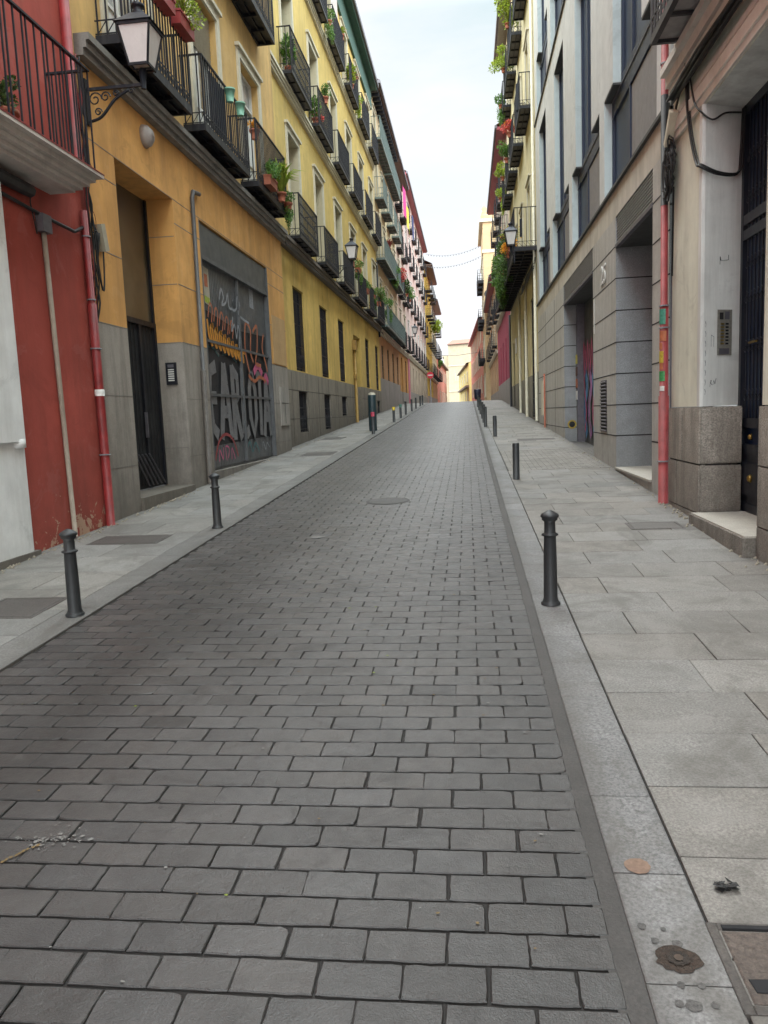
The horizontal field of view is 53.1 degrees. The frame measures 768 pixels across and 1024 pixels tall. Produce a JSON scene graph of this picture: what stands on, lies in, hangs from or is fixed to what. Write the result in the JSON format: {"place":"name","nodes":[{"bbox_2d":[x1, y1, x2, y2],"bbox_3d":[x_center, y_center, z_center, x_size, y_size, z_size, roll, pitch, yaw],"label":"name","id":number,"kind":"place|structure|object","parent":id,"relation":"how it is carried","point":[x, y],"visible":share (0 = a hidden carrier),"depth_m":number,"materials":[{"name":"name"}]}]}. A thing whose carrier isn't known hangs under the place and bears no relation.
{"place":"outdoors","nodes":[
{"label":"outdoors","id":0,"kind":"place"},
{"bbox_2d":[0,403,424,646],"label":"pavement","id":1,"kind":"structure","parent":0,"point":[190,515],"depth_m":9.29,"materials":[{"name":"stone"}]},
{"bbox_2d":[0,597,66,618],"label":"manhole cover","id":2,"kind":"object","parent":1,"relation":"on","point":[20,608],"visible":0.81,"depth_m":6.13,"materials":[{"name":"metal"}]},
{"bbox_2d":[86,534,172,544],"bbox_3d":[-2.891,0.326,8.757,0.820,0.047,0.490,-1,7,6],"label":"manhole cover","id":3,"kind":"object","parent":1,"relation":"on","point":[131,539],"visible":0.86,"depth_m":8.73,"materials":[{"name":"metal"}]},
{"bbox_2d":[301,451,337,455],"bbox_3d":[-1.580,-1.399,18.654,0.770,0.067,0.970,-1,7,6],"label":"manhole cover","id":4,"kind":"object","parent":1,"relation":"on","point":[317,453],"visible":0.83,"depth_m":18.61,"materials":[{"name":"metal"}]},
{"bbox_2d":[368,392,376,430],"bbox_3d":[-0.399,-3.457,26.575,0.280,1.330,0.276,-1,7,6],"label":"pillar post","id":5,"kind":"object","parent":1,"relation":"on","point":[371,401],"visible":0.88,"depth_m":26.45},
{"bbox_2d":[0,401,656,1023],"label":"road","id":6,"kind":"structure","parent":0,"point":[430,761],"depth_m":3.21,"materials":[{"name":"stone"}]},
{"bbox_2d":[0,822,103,862],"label":"twig","id":7,"kind":"object","parent":6,"relation":"on","point":[41,839],"visible":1,"depth_m":2.90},
{"bbox_2d":[37,536,542,981],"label":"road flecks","id":8,"kind":"object","parent":6,"relation":"on","point":[297,717],"visible":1,"depth_m":3.87,"materials":[{"name":"stone"}]},
{"bbox_2d":[366,498,409,503],"bbox_3d":[0.057,-0.157,10.826,0.620,0.027,0.619,-1,7,6],"label":"manhole cover","id":9,"kind":"object","parent":6,"relation":"on","point":[387,500],"visible":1,"depth_m":10.80,"materials":[{"name":"metal"}]},
{"bbox_2d":[356,0,505,362],"label":"sky","id":10,"kind":"structure","parent":0,"point":[431,59],"materials":[{"name":"white"}]},
{"bbox_2d":[140,405,740,510],"bbox_3d":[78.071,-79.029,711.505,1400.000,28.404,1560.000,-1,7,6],"label":"ground","id":11,"kind":"structure","parent":0,"point":[582,444],"depth_m":18.73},
{"bbox_2d":[0,0,114,570],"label":"apartment building","id":12,"kind":"structure","parent":11,"relation":"on","point":[55,474],"depth_m":8.44,"materials":[{"name":"red paint"}]},
{"bbox_2d":[0,74,20,118],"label":"potted plant","id":13,"kind":"object","parent":12,"relation":"on","point":[3,99],"visible":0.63,"depth_m":7.38,"materials":[{"name":"green plant"}]},
{"bbox_2d":[69,0,291,520],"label":"apartment building","id":14,"kind":"structure","parent":11,"relation":"on","point":[188,209],"depth_m":12.88,"materials":[{"name":"paint"}]},
{"bbox_2d":[83,0,164,126],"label":"street lamp","id":15,"kind":"object","parent":14,"relation":"attached to","point":[141,33],"visible":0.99,"depth_m":9.31,"materials":[{"name":"black metal"}]},
{"bbox_2d":[99,0,152,34],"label":"window","id":16,"kind":"structure","parent":14,"relation":"in","point":[109,3],"depth_m":10.70,"materials":[{"name":"white glass"}]},
{"bbox_2d":[116,183,167,489],"bbox_3d":[-3.866,-2.609,11.641,0.150,4.580,2.070,-1,7,6],"label":"door","id":17,"kind":"structure","parent":14,"relation":"in","point":[132,210],"depth_m":12.14,"materials":[{"name":"black metal"}]},
{"bbox_2d":[151,0,175,16],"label":"potted plant","id":18,"kind":"object","parent":14,"relation":"on","point":[167,8],"visible":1,"depth_m":11.07,"materials":[{"name":"red plastic"}]},
{"bbox_2d":[169,0,206,42],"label":"potted plant","id":19,"kind":"object","parent":14,"relation":"on","point":[182,24],"visible":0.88,"depth_m":11.71,"materials":[{"name":"green plant"}]},
{"bbox_2d":[185,0,226,144],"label":"window","id":20,"kind":"structure","parent":14,"relation":"in","point":[201,44],"depth_m":14.33,"materials":[{"name":"white glass"}]},
{"bbox_2d":[208,71,226,142],"bbox_3d":[-2.950,-7.178,13.721,0.020,0.950,0.960,-1,7,6],"label":"dark cloth","id":21,"kind":"object","parent":14,"relation":"hanging from","point":[216,105],"visible":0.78,"depth_m":13.62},
{"bbox_2d":[224,87,234,103],"bbox_3d":[-2.828,-7.639,14.074,0.222,0.266,0.205,-1,7,6],"label":"flower pot","id":22,"kind":"object","parent":14,"relation":"hanging from","point":[229,92],"visible":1,"depth_m":14.02,"materials":[{"name":"plastic"}]},
{"bbox_2d":[198,219,276,469],"bbox_3d":[-3.003,-3.238,16.091,0.160,4.450,4.671,-1,7,6],"label":"garage door","id":23,"kind":"structure","parent":14,"relation":"in","point":[235,287],"depth_m":15.85,"materials":[{"name":"metal"}]},
{"bbox_2d":[235,101,244,116],"bbox_3d":[-2.758,-7.723,14.715,0.222,0.266,0.205,-1,7,6],"label":"flower pot","id":24,"kind":"object","parent":14,"relation":"hanging from","point":[240,106],"visible":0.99,"depth_m":14.66,"materials":[{"name":"plastic"}]},
{"bbox_2d":[234,41,264,180],"bbox_3d":[-3.019,-8.490,17.078,0.339,2.820,1.900,-1,7,6],"label":"window","id":25,"kind":"structure","parent":14,"relation":"in","point":[244,89],"depth_m":17.35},
{"bbox_2d":[262,158,281,191],"bbox_3d":[-2.431,-7.434,16.866,0.406,0.633,0.826,-1,7,6],"label":"potted plant","id":26,"kind":"object","parent":14,"relation":"on","point":[270,182],"visible":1,"depth_m":16.78,"materials":[{"name":"green plant"}]},
{"bbox_2d":[264,156,301,202],"bbox_3d":[-2.417,-7.704,17.839,1.123,0.983,1.075,4,9,39],"label":"potted plant","id":27,"kind":"object","parent":14,"relation":"on","point":[282,183],"visible":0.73,"depth_m":17.75,"materials":[{"name":"green plant"}]},
{"bbox_2d":[283,190,295,230],"bbox_3d":[-2.308,-7.255,18.474,0.401,0.919,0.536,-1,7,6],"label":"potted plant","id":28,"kind":"object","parent":14,"relation":"on","point":[288,204],"visible":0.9,"depth_m":18.39,"materials":[{"name":"green plant"}]},
{"bbox_2d":[0,403,427,671],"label":"kerb","id":29,"kind":"structure","parent":11,"relation":"on","point":[19,648],"depth_m":7.01,"materials":[{"name":"stone"}]},
{"bbox_2d":[59,529,84,617],"bbox_3d":[-2.354,0.455,5.794,0.140,0.665,0.140,-1,7,6],"label":"bollard","id":30,"kind":"object","parent":29,"relation":"on","point":[69,551],"visible":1,"depth_m":5.76,"materials":[{"name":"metal"}]},
{"bbox_2d":[209,473,223,528],"bbox_3d":[-2.015,-0.137,9.220,0.140,0.665,0.140,-1,7,6],"label":"bollard","id":31,"kind":"object","parent":29,"relation":"on","point":[216,508],"visible":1,"depth_m":9.19,"materials":[{"name":"metal"}]},
{"bbox_2d":[269,0,384,446],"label":"apartment building","id":32,"kind":"structure","parent":11,"relation":"on","point":[334,321],"depth_m":26.84,"materials":[{"name":"yellow paint"}]},
{"bbox_2d":[278,0,294,70],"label":"window","id":33,"kind":"structure","parent":32,"relation":"in","point":[279,1],"depth_m":20.89,"materials":[{"name":"white glass"}]},
{"bbox_2d":[280,32,296,68],"bbox_3d":[-2.583,-12.444,20.878,0.486,1.078,0.455,-1,7,6],"label":"potted plant","id":34,"kind":"object","parent":32,"relation":"on","point":[283,51],"visible":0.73,"depth_m":20.80,"materials":[{"name":"green plant"}]},
{"bbox_2d":[284,119,303,234],"bbox_3d":[-2.531,-9.307,22.142,0.099,3.140,1.840,-1,7,6],"label":"window","id":35,"kind":"structure","parent":32,"relation":"in","point":[289,130],"depth_m":21.62,"materials":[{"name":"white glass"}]},
{"bbox_2d":[292,288,304,371],"bbox_3d":[-2.591,-5.280,22.419,0.189,2.350,1.440,-1,7,6],"label":"window","id":36,"kind":"structure","parent":32,"relation":"in","point":[297,299],"depth_m":22.55,"materials":[{"name":"grey glass"}]},
{"bbox_2d":[299,392,307,431],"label":"window","id":37,"kind":"structure","parent":32,"relation":"in","point":[303,409],"depth_m":22.90,"materials":[{"name":"black metal"}]},
{"bbox_2d":[305,29,319,123],"bbox_3d":[-2.284,-13.918,25.400,0.099,2.950,1.840,-1,7,6],"label":"window","id":38,"kind":"structure","parent":32,"relation":"in","point":[309,41],"depth_m":24.96,"materials":[{"name":"white wood"}]},
{"bbox_2d":[309,95,321,122],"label":"potted plant","id":39,"kind":"object","parent":32,"relation":"on","point":[316,106],"visible":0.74,"depth_m":24.48,"materials":[{"name":"green plant"}]},
{"bbox_2d":[312,164,326,260],"bbox_3d":[-2.118,-9.798,25.918,0.099,3.140,1.840,-1,7,6],"label":"window","id":40,"kind":"structure","parent":32,"relation":"in","point":[316,172],"depth_m":25.50,"materials":[{"name":"paint"}]},
{"bbox_2d":[319,307,328,377],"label":"window","id":41,"kind":"structure","parent":32,"relation":"in","point":[322,312],"depth_m":26.48,"materials":[{"name":"grey glass"}]},
{"bbox_2d":[319,83,331,103],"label":"potted plant","id":42,"kind":"object","parent":32,"relation":"on","point":[324,92],"visible":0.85,"depth_m":25.33,"materials":[{"name":"green plant"}]},
{"bbox_2d":[324,395,330,428],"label":"window","id":43,"kind":"structure","parent":32,"relation":"in","point":[326,399],"depth_m":26.77,"materials":[{"name":"black metal"}]},
{"bbox_2d":[324,7,335,43],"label":"potted plant","id":44,"kind":"object","parent":32,"relation":"on","point":[329,26],"visible":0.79,"depth_m":26.89,"materials":[{"name":"green plant"}]},
{"bbox_2d":[327,81,338,161],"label":"window","id":45,"kind":"structure","parent":32,"relation":"in","point":[331,90],"depth_m":29.29,"materials":[{"name":"paint"}]},
{"bbox_2d":[332,197,343,281],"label":"window","id":46,"kind":"structure","parent":32,"relation":"in","point":[336,204],"depth_m":29.64,"materials":[{"name":"paint"}]},
{"bbox_2d":[338,320,344,381],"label":"window","id":47,"kind":"structure","parent":32,"relation":"in","point":[340,325],"depth_m":30.14,"materials":[{"name":"grey glass"}]},
{"bbox_2d":[339,16,348,82],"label":"window","id":48,"kind":"structure","parent":32,"relation":"in","point":[341,20],"depth_m":32.43,"materials":[{"name":"white glass"}]},
{"bbox_2d":[339,237,358,273],"bbox_3d":[-1.418,-9.284,28.059,0.985,1.410,0.470,-1,7,6],"label":"street lamp","id":49,"kind":"object","parent":32,"relation":"attached to","point":[351,246],"visible":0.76,"depth_m":27.88,"materials":[{"name":"black metal"}]},
{"bbox_2d":[344,120,353,191],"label":"window","id":50,"kind":"structure","parent":32,"relation":"in","point":[346,127],"depth_m":33.10,"materials":[{"name":"paint"}]},
{"bbox_2d":[344,63,356,86],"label":"potted plant","id":51,"kind":"object","parent":32,"relation":"on","point":[354,78],"visible":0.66,"depth_m":32.09,"materials":[{"name":"green plant"}]},
{"bbox_2d":[348,222,357,296],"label":"window","id":52,"kind":"structure","parent":32,"relation":"in","point":[351,227],"depth_m":33.52,"materials":[{"name":"white glass"}]},
{"bbox_2d":[354,258,363,285],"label":"potted plant","id":53,"kind":"object","parent":32,"relation":"on","point":[358,268],"visible":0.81,"depth_m":32.66,"materials":[{"name":"green plant"}]},
{"bbox_2d":[357,151,364,214],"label":"window","id":54,"kind":"structure","parent":32,"relation":"in","point":[359,158],"depth_m":37.08,"materials":[{"name":"white glass"}]},
{"bbox_2d":[361,242,368,308],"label":"window","id":55,"kind":"structure","parent":32,"relation":"in","point":[363,247],"depth_m":37.38,"materials":[{"name":"white glass"}]},
{"bbox_2d":[365,339,369,387],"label":"window","id":56,"kind":"structure","parent":32,"relation":"in","point":[366,342],"depth_m":37.80,"materials":[{"name":"grey glass"}]},
{"bbox_2d":[376,287,386,306],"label":"potted plant","id":57,"kind":"object","parent":32,"relation":"on","point":[382,295],"visible":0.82,"depth_m":40.15,"materials":[{"name":"green plant"}]},
{"bbox_2d":[370,79,405,411],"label":"apartment building","id":58,"kind":"structure","parent":11,"relation":"on","point":[386,196],"depth_m":46.49,"materials":[{"name":"beige paint"}]},
{"bbox_2d":[394,156,410,403],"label":"apartment building","id":59,"kind":"structure","parent":11,"relation":"on","point":[403,304],"depth_m":58.13,"materials":[{"name":"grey paint"}]},
{"bbox_2d":[402,170,429,403],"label":"apartment building","id":60,"kind":"structure","parent":11,"relation":"on","point":[418,363],"depth_m":73.58,"materials":[{"name":"pink paint"}]},
{"bbox_2d":[424,260,437,402],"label":"apartment building","id":61,"kind":"structure","parent":11,"relation":"on","point":[430,280],"depth_m":98.10,"materials":[{"name":"yellow paint"}]},
{"bbox_2d":[430,319,442,333],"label":"potted plant","id":62,"kind":"object","parent":61,"relation":"on","point":[436,327],"visible":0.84,"depth_m":103.45,"materials":[{"name":"green plant"}]},
{"bbox_2d":[430,297,442,402],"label":"apartment building","id":63,"kind":"structure","parent":11,"relation":"on","point":[437,311],"depth_m":115.35,"materials":[{"name":"beige paint"}]},
{"bbox_2d":[437,359,448,402],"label":"terraced house","id":64,"kind":"structure","parent":11,"relation":"on","point":[442,389],"depth_m":139.98,"materials":[{"name":"paint"}]},
{"bbox_2d":[442,339,470,401],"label":"apartment building","id":65,"kind":"structure","parent":11,"relation":"on","point":[454,365],"depth_m":210.38,"materials":[{"name":"paint"}]},
{"bbox_2d":[457,362,471,401],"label":"terraced house","id":66,"kind":"structure","parent":11,"relation":"on","point":[465,385],"depth_m":158.47,"materials":[{"name":"paint"}]},
{"bbox_2d":[468,316,483,400],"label":"apartment building","id":67,"kind":"structure","parent":11,"relation":"on","point":[475,343],"depth_m":110.88,"materials":[{"name":"paint"}]},
{"bbox_2d":[477,204,494,399],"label":"apartment building","id":68,"kind":"structure","parent":11,"relation":"on","point":[484,236],"depth_m":81.97,"materials":[{"name":"yellow paint"}]},
{"bbox_2d":[483,274,498,399],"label":"apartment building","id":69,"kind":"structure","parent":11,"relation":"on","point":[490,297],"depth_m":68.42,"materials":[{"name":"red paint"}]},
{"bbox_2d":[487,123,509,404],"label":"apartment building","id":70,"kind":"structure","parent":11,"relation":"on","point":[501,321],"depth_m":50.01,"materials":[{"name":"paint"}]},
{"bbox_2d":[493,0,581,421],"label":"apartment building","id":71,"kind":"structure","parent":11,"relation":"on","point":[519,187],"depth_m":30.73,"materials":[{"name":"yellow paint"}]},
{"bbox_2d":[491,253,506,299],"bbox_3d":[5.208,-10.380,33.811,1.029,1.986,1.318,-4,7,-12],"label":"potted plant","id":72,"kind":"object","parent":71,"relation":"on","point":[496,263],"visible":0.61,"depth_m":33.74,"materials":[{"name":"green plant"}]},
{"bbox_2d":[493,161,504,180],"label":"potted plant","id":73,"kind":"object","parent":71,"relation":"on","point":[500,171],"visible":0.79,"depth_m":37.68,"materials":[{"name":"green plant"}]},
{"bbox_2d":[494,93,505,127],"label":"potted plant","id":74,"kind":"object","parent":71,"relation":"on","point":[500,115],"visible":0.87,"depth_m":38.21,"materials":[{"name":"green plant"}]},
{"bbox_2d":[491,267,508,309],"bbox_3d":[5.570,-10.642,36.552,1.022,1.983,1.394,-1,7,6],"label":"potted plant","id":75,"kind":"object","parent":71,"relation":"on","point":[502,300],"visible":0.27,"depth_m":36.52,"materials":[{"name":"green plant"}]},
{"bbox_2d":[488,43,513,73],"bbox_3d":[5.434,-20.585,35.119,1.255,1.148,1.350,-4,7,-12],"label":"potted plant","id":76,"kind":"object","parent":71,"relation":"on","point":[499,62],"visible":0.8,"depth_m":35.00,"materials":[{"name":"green plant"}]},
{"bbox_2d":[496,140,508,163],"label":"potted plant","id":77,"kind":"object","parent":71,"relation":"on","point":[504,152],"visible":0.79,"depth_m":34.34,"materials":[{"name":"green plant"}]},
{"bbox_2d":[496,239,515,290],"bbox_3d":[4.994,-10.059,31.216,0.913,1.982,1.286,-1,7,6],"label":"potted plant","id":78,"kind":"object","parent":71,"relation":"on","point":[504,266],"visible":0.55,"depth_m":30.98,"materials":[{"name":"green plant"}]},
{"bbox_2d":[494,0,518,29],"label":"potted plant","id":79,"kind":"object","parent":71,"relation":"on","point":[505,4],"visible":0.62,"depth_m":31.21,"materials":[{"name":"green plant"}]},
{"bbox_2d":[500,119,514,137],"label":"potted plant","id":80,"kind":"object","parent":71,"relation":"on","point":[506,128],"visible":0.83,"depth_m":31.99,"materials":[{"name":"plant"}]},
{"bbox_2d":[503,222,517,262],"bbox_3d":[4.335,-9.216,26.323,0.470,1.370,0.470,-1,7,6],"label":"street lamp","id":81,"kind":"object","parent":71,"relation":"attached to","point":[510,232],"visible":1,"depth_m":26.17,"materials":[{"name":"glass"}]},
{"bbox_2d":[523,27,529,103],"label":"window","id":82,"kind":"structure","parent":71,"relation":"in","point":[526,39],"depth_m":27.35,"materials":[{"name":"beige glass"}]},
{"bbox_2d":[525,173,531,245],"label":"window","id":83,"kind":"structure","parent":71,"relation":"in","point":[528,182],"depth_m":28.26,"materials":[{"name":"beige glass"}]},
{"bbox_2d":[532,300,534,416],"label":"window","id":84,"kind":"structure","parent":71,"relation":"in","point":[532,300],"depth_m":29.29,"materials":[{"name":"brown glass"}]},
{"bbox_2d":[474,401,748,1023],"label":"kerb","id":85,"kind":"structure","parent":11,"relation":"on","point":[657,896],"depth_m":2.81,"materials":[{"name":"stone"}]},
{"bbox_2d":[540,510,560,606],"bbox_3d":[1.195,0.327,5.531,0.140,0.690,0.140,-1,7,6],"label":"bollard","id":86,"kind":"object","parent":85,"relation":"on","point":[549,534],"visible":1,"depth_m":5.50,"materials":[{"name":"metal"}]},
{"bbox_2d":[624,858,650,873],"bbox_3d":[0.850,1.185,2.575,0.087,0.004,0.084,-1,7,6],"label":"paint spot","id":87,"kind":"object","parent":85,"relation":"on","point":[638,865],"visible":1,"depth_m":2.58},
{"bbox_2d":[655,945,703,972],"bbox_3d":[0.828,1.254,2.162,0.133,0.009,0.107,-1,7,6],"label":"iron plug","id":88,"kind":"object","parent":85,"relation":"on","point":[677,958],"visible":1,"depth_m":2.16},
{"bbox_2d":[685,999,702,1011],"bbox_3d":[0.806,1.285,2.001,0.044,0.002,0.040,2,8,28],"label":"bolt mark","id":89,"kind":"object","parent":85,"relation":"on","point":[693,1005],"visible":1,"depth_m":2.00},
{"bbox_2d":[533,0,709,494],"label":"office building","id":90,"kind":"structure","parent":11,"relation":"on","point":[597,79],"depth_m":13.87,"materials":[{"name":"grey stone"}]},
{"bbox_2d":[540,30,547,92],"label":"window","id":91,"kind":"structure","parent":90,"relation":"in","point":[544,57],"depth_m":23.89,"materials":[{"name":"blue glass"}]},
{"bbox_2d":[541,0,546,49],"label":"window","id":92,"kind":"structure","parent":90,"relation":"in","point":[544,23],"depth_m":23.86,"materials":[{"name":"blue glass"}]},
{"bbox_2d":[542,237,549,291],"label":"window","id":93,"kind":"structure","parent":90,"relation":"in","point":[546,252],"depth_m":24.70,"materials":[{"name":"blue glass"}]},
{"bbox_2d":[543,125,549,244],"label":"window","id":94,"kind":"structure","parent":90,"relation":"in","point":[547,235],"depth_m":24.46,"materials":[{"name":"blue glass"}]},
{"bbox_2d":[554,0,562,31],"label":"window","id":95,"kind":"structure","parent":90,"relation":"in","point":[558,3],"depth_m":20.48,"materials":[{"name":"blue glass"}]},
{"bbox_2d":[557,196,568,270],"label":"window","id":96,"kind":"structure","parent":90,"relation":"in","point":[563,219],"depth_m":20.15,"materials":[{"name":"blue glass"}]},
{"bbox_2d":[559,62,568,212],"bbox_3d":[4.597,-9.649,19.448,0.080,3.520,1.910,-1,7,6],"label":"window","id":97,"kind":"structure","parent":90,"relation":"in","point":[563,197],"depth_m":20.19,"materials":[{"name":"blue glass"}]},
{"bbox_2d":[575,296,593,445],"bbox_3d":[4.795,-3.065,17.360,0.300,3.770,4.649,-1,7,6],"label":"garage door","id":98,"kind":"structure","parent":90,"relation":"in","point":[584,312],"depth_m":19.22,"materials":[{"name":"metal"}]},
{"bbox_2d":[578,131,599,238],"bbox_3d":[4.217,-6.542,15.638,0.142,1.660,3.660,-1,7,6],"label":"window","id":99,"kind":"structure","parent":90,"relation":"in","point":[589,174],"depth_m":15.95,"materials":[{"name":"grey glass"}]},
{"bbox_2d":[581,0,598,165],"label":"window","id":100,"kind":"structure","parent":90,"relation":"in","point":[588,138],"depth_m":16.08,"materials":[{"name":"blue glass"}]},
{"bbox_2d":[621,0,649,81],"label":"window","id":101,"kind":"structure","parent":90,"relation":"in","point":[633,28],"depth_m":11.87,"materials":[{"name":"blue glass"}]},
{"bbox_2d":[612,7,673,185],"bbox_3d":[3.764,-6.002,11.487,0.142,1.660,3.760,-1,7,6],"label":"window","id":102,"kind":"structure","parent":90,"relation":"in","point":[634,104],"depth_m":11.60,"materials":[{"name":"grey glass"}]},
{"bbox_2d":[650,0,767,564],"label":"apartment building","id":103,"kind":"structure","parent":11,"relation":"on","point":[712,476],"depth_m":8.05,"materials":[{"name":"paint"}]},
{"bbox_2d":[737,81,767,515],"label":"door","id":104,"kind":"structure","parent":103,"relation":"in","point":[755,160],"depth_m":7.85,"materials":[{"name":"black"}]},
{"bbox_2d":[482,400,767,1023],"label":"pavement","id":105,"kind":"structure","parent":0,"point":[671,625],"depth_m":4.62,"materials":[{"name":"stone"}]},
{"bbox_2d":[1,420,767,572],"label":"gutter grit","id":106,"kind":"object","parent":105,"relation":"on","point":[670,506],"visible":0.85,"depth_m":9.10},
{"bbox_2d":[512,443,519,479],"bbox_3d":[2.131,-0.820,12.411,0.110,0.585,0.108,-1,7,6],"label":"bollard","id":107,"kind":"object","parent":105,"relation":"on","point":[516,462],"visible":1,"depth_m":12.37,"materials":[{"name":"metal"}]},
{"bbox_2d":[625,522,684,529],"bbox_3d":[2.893,0.155,8.225,0.550,0.042,0.370,-1,7,6],"label":"manhole cover","id":108,"kind":"object","parent":105,"relation":"on","point":[652,525],"visible":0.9,"depth_m":8.20,"materials":[{"name":"metal"}]},
{"bbox_2d":[713,877,740,892],"bbox_3d":[1.088,1.186,2.445,0.086,0.022,0.057,-1,7,6],"label":"litter scrap","id":109,"kind":"object","parent":105,"relation":"on","point":[727,887],"visible":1,"depth_m":2.44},
{"bbox_2d":[705,922,767,1020],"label":"utility cover","id":110,"kind":"object","parent":105,"relation":"on","point":[748,950],"visible":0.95,"depth_m":2.15,"materials":[{"name":"metal"}]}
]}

